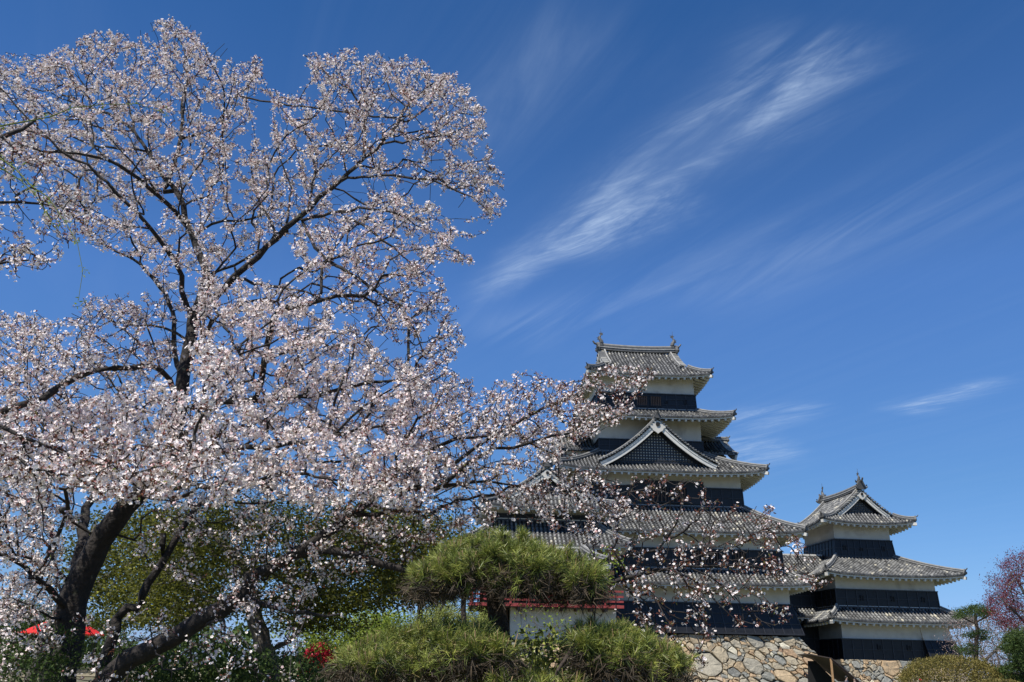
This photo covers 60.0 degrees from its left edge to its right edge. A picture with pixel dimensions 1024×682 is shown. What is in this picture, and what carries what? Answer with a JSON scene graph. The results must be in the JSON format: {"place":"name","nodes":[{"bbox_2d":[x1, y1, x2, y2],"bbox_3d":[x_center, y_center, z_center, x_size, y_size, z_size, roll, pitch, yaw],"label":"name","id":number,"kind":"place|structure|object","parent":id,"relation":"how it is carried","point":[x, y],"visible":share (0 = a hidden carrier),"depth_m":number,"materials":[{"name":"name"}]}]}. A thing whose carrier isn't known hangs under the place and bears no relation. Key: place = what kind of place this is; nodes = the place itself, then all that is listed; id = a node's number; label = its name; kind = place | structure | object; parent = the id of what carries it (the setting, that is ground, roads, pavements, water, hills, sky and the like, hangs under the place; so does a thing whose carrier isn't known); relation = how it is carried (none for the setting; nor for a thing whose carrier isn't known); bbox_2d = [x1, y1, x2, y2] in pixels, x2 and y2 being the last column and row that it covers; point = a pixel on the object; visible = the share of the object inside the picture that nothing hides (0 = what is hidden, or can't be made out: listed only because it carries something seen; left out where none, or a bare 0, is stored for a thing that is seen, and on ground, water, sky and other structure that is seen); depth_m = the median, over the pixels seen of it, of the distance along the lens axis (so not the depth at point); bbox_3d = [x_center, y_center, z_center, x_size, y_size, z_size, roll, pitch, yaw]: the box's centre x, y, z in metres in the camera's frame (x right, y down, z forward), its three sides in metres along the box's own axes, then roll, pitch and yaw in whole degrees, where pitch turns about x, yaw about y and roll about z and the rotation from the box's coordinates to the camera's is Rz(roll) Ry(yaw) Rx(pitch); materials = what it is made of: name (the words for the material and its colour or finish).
{"place":"outdoors","nodes":[
{"label":"outdoors","id":0,"kind":"place"},
{"bbox_2d":[6,666,403,681],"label":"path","id":1,"kind":"structure","parent":0,"point":[82,672],"depth_m":35.55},
{"bbox_2d":[0,662,988,681],"bbox_3d":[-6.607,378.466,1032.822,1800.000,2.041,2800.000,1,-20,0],"label":"ground","id":2,"kind":"structure","parent":0,"point":[85,678],"depth_m":33.82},
{"bbox_2d":[0,628,71,681],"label":"shrub","id":3,"kind":"object","parent":2,"relation":"on","point":[26,658],"visible":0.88,"depth_m":8.26,"materials":[{"name":"green plant"}]},
{"bbox_2d":[21,622,103,636],"bbox_3d":[-14.412,10.006,28.193,2.512,2.662,2.512,1,-20,0],"label":"parasol","id":4,"kind":"object","parent":2,"relation":"on","point":[31,630],"visible":0.17,"depth_m":28.04,"materials":[{"name":"fabric"}]},
{"bbox_2d":[30,620,97,681],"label":"shrub","id":5,"kind":"object","parent":2,"relation":"on","point":[65,660],"visible":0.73,"depth_m":8.62,"materials":[{"name":"green plant"}]},
{"bbox_2d":[0,590,150,672],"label":"bush","id":6,"kind":"object","parent":2,"relation":"on","point":[87,638],"visible":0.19,"depth_m":36.26,"materials":[{"name":"green plant"}]},
{"bbox_2d":[0,97,170,308],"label":"willow tree","id":7,"kind":"object","parent":2,"relation":"on","point":[39,185],"visible":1,"depth_m":6.32,"materials":[{"name":"green plant"}]},
{"bbox_2d":[0,112,253,560],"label":"cherry tree","id":8,"kind":"object","parent":2,"relation":"on","point":[202,459],"visible":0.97,"depth_m":5.79,"materials":[{"name":"pink plant"}]},
{"bbox_2d":[2,498,281,681],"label":"tree","id":9,"kind":"object","parent":2,"relation":"on","point":[114,594],"visible":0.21,"depth_m":16.29,"materials":[{"name":"green plant"}]},
{"bbox_2d":[88,644,229,681],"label":"shrub","id":10,"kind":"object","parent":2,"relation":"on","point":[210,673],"visible":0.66,"depth_m":9.29,"materials":[{"name":"green plant"}]},
{"bbox_2d":[95,477,283,675],"bbox_3d":[-4.039,3.105,11.372,1.982,3.016,1.572,1,-20,0],"label":"cherry tree","id":11,"kind":"object","parent":2,"relation":"on","point":[121,614],"visible":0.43,"depth_m":11.17,"materials":[{"name":"pink plant"}]},
{"bbox_2d":[0,613,401,671],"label":"distant wood","id":12,"kind":"object","parent":2,"relation":"on","point":[224,648],"visible":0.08,"depth_m":63.65,"materials":[{"name":"plant"}]},
{"bbox_2d":[0,14,506,681],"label":"cherry tree","id":13,"kind":"object","parent":2,"relation":"on","point":[266,476],"visible":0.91,"depth_m":9.98,"materials":[{"name":"pink plant"}]},
{"bbox_2d":[212,640,338,681],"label":"shrub","id":14,"kind":"object","parent":2,"relation":"on","point":[266,667],"visible":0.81,"depth_m":9.32,"materials":[{"name":"green plant"}]},
{"bbox_2d":[90,487,501,681],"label":"tree","id":15,"kind":"object","parent":2,"relation":"on","point":[382,578],"visible":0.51,"depth_m":12.55,"materials":[{"name":"green plant"}]},
{"bbox_2d":[297,640,337,675],"bbox_3d":[-3.844,7.051,17.626,0.938,2.111,0.863,1,-20,0],"label":"azalea","id":16,"kind":"object","parent":2,"relation":"on","point":[325,653],"visible":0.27,"depth_m":17.70,"materials":[{"name":"red plant"}]},
{"bbox_2d":[266,601,439,660],"bbox_3d":[-3.141,5.886,17.183,3.619,1.831,4.282,1,-20,0],"label":"bush","id":17,"kind":"object","parent":2,"relation":"on","point":[349,638],"visible":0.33,"depth_m":16.72,"materials":[{"name":"green plant"}]},
{"bbox_2d":[384,565,453,624],"bbox_3d":[-2.539,7.242,23.317,2.686,3.547,3.833,1,-20,0],"label":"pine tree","id":18,"kind":"object","parent":2,"relation":"on","point":[418,608],"visible":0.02,"depth_m":22.92,"materials":[{"name":"green plant"}]},
{"bbox_2d":[60,358,832,681],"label":"cherry tree","id":19,"kind":"object","parent":2,"relation":"on","point":[128,660],"visible":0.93,"depth_m":8.39,"materials":[{"name":"pink plant"}]},
{"bbox_2d":[409,599,487,625],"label":"bush","id":20,"kind":"object","parent":2,"relation":"on","point":[445,609],"visible":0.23,"depth_m":58.36,"materials":[{"name":"green plant"}]},
{"bbox_2d":[461,594,468,681],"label":"pine tree","id":21,"kind":"object","parent":2,"relation":"on","point":[463,612],"depth_m":21.02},
{"bbox_2d":[315,522,702,681],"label":"pine tree","id":22,"kind":"object","parent":2,"relation":"on","point":[499,567],"visible":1,"depth_m":4.91,"materials":[{"name":"green plant"}]},
{"bbox_2d":[478,642,591,677],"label":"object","id":23,"kind":"structure","parent":2,"relation":"on","point":[542,653],"depth_m":59.93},
{"bbox_2d":[468,544,623,642],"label":"moon viewing pavilion","id":24,"kind":"structure","parent":23,"relation":"on","point":[513,625],"depth_m":61.40,"materials":[{"name":"paint"}]},
{"bbox_2d":[511,616,576,678],"bbox_3d":[0.283,2.828,5.777,0.755,1.969,0.946,1,-20,0],"label":"shrub","id":25,"kind":"object","parent":2,"relation":"on","point":[533,645],"visible":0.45,"depth_m":5.89,"materials":[{"name":"green plant"}]},
{"bbox_2d":[512,598,576,664],"bbox_3d":[0.226,2.925,6.473,0.568,2.263,1.057,1,-20,0],"label":"shrub","id":26,"kind":"object","parent":2,"relation":"on","point":[555,626],"visible":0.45,"depth_m":6.75,"materials":[{"name":"green plant"}]},
{"bbox_2d":[586,543,623,613],"bbox_3d":[0.590,2.514,5.574,0.300,2.429,0.563,-2,-20,8],"label":"shrub","id":27,"kind":"object","parent":2,"relation":"on","point":[610,561],"visible":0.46,"depth_m":5.83,"materials":[{"name":"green plant"}]},
{"bbox_2d":[603,634,837,681],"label":"stone wall","id":28,"kind":"structure","parent":2,"relation":"on","point":[739,658],"depth_m":69.84,"materials":[{"name":"beige stone"}]},
{"bbox_2d":[462,449,632,601],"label":"corner turret","id":29,"kind":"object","parent":28,"relation":"on","point":[503,518],"visible":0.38,"depth_m":69.03,"materials":[{"name":"tile"}]},
{"bbox_2d":[546,333,815,636],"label":"castle keep","id":30,"kind":"structure","parent":28,"relation":"on","point":[672,430],"depth_m":77.05,"materials":[{"name":"paint"}]},
{"bbox_2d":[636,395,648,405],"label":"window","id":31,"kind":"structure","parent":30,"relation":"in","point":[644,401],"depth_m":83.01,"materials":[{"name":"black wood"}]},
{"bbox_2d":[649,395,661,406],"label":"window","id":32,"kind":"structure","parent":30,"relation":"in","point":[653,399],"depth_m":83.09,"materials":[{"name":"black wood"}]},
{"bbox_2d":[650,486,668,502],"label":"window","id":33,"kind":"structure","parent":30,"relation":"in","point":[661,499],"depth_m":76.88,"materials":[{"name":"black wood"}]},
{"bbox_2d":[669,486,687,503],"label":"window","id":34,"kind":"structure","parent":30,"relation":"in","point":[685,492],"depth_m":77.03,"materials":[{"name":"black wood"}]},
{"bbox_2d":[692,550,719,564],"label":"window","id":35,"kind":"structure","parent":30,"relation":"in","point":[709,561],"depth_m":73.25,"materials":[{"name":"black wood"}]},
{"bbox_2d":[733,551,747,564],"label":"window","id":36,"kind":"structure","parent":30,"relation":"in","point":[739,554],"depth_m":73.50,"materials":[{"name":"black wood"}]},
{"bbox_2d":[783,554,843,655],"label":"connecting turret","id":37,"kind":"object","parent":2,"relation":"on","point":[804,604],"visible":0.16,"depth_m":81.18,"materials":[{"name":"paint"}]},
{"bbox_2d":[797,654,859,681],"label":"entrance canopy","id":38,"kind":"object","parent":2,"relation":"on","point":[820,668],"visible":1,"depth_m":67.27,"materials":[{"name":"brown wood"}]},
{"bbox_2d":[835,659,967,681],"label":"stone wall","id":39,"kind":"structure","parent":2,"relation":"on","point":[873,671],"depth_m":75.09,"materials":[{"name":"beige stone"}]},
{"bbox_2d":[798,471,973,660],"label":"castle turret","id":40,"kind":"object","parent":39,"relation":"on","point":[881,594],"visible":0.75,"depth_m":78.40,"materials":[{"name":"paint"}]},
{"bbox_2d":[893,652,1014,681],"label":"shrub","id":41,"kind":"object","parent":2,"relation":"on","point":[984,667],"visible":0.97,"depth_m":27.66,"materials":[{"name":"green plant"}]},
{"bbox_2d":[948,601,997,679],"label":"pine tree","id":42,"kind":"object","parent":2,"relation":"on","point":[975,610],"visible":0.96,"depth_m":43.72,"materials":[{"name":"green plant"}]},
{"bbox_2d":[934,604,1023,681],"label":"cherry tree","id":43,"kind":"object","parent":2,"relation":"on","point":[992,653],"visible":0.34,"depth_m":49.68,"materials":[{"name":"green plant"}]},
{"bbox_2d":[976,678,1018,681],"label":"shrub","id":44,"kind":"object","parent":2,"relation":"on","point":[997,680],"visible":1,"depth_m":25.11,"materials":[{"name":"green plant"}]},
{"bbox_2d":[979,545,1023,633],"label":"maple tree","id":45,"kind":"object","parent":2,"relation":"on","point":[1005,599],"visible":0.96,"depth_m":32.38,"materials":[{"name":"plant"}]},
{"bbox_2d":[988,623,1023,681],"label":"bush","id":46,"kind":"object","parent":2,"relation":"on","point":[1012,644],"visible":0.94,"depth_m":26.84,"materials":[{"name":"green plant"}]},
{"bbox_2d":[0,0,1023,671],"label":"sky","id":47,"kind":"structure","parent":0,"point":[821,202],"materials":[{"name":"blue"}]}
]}

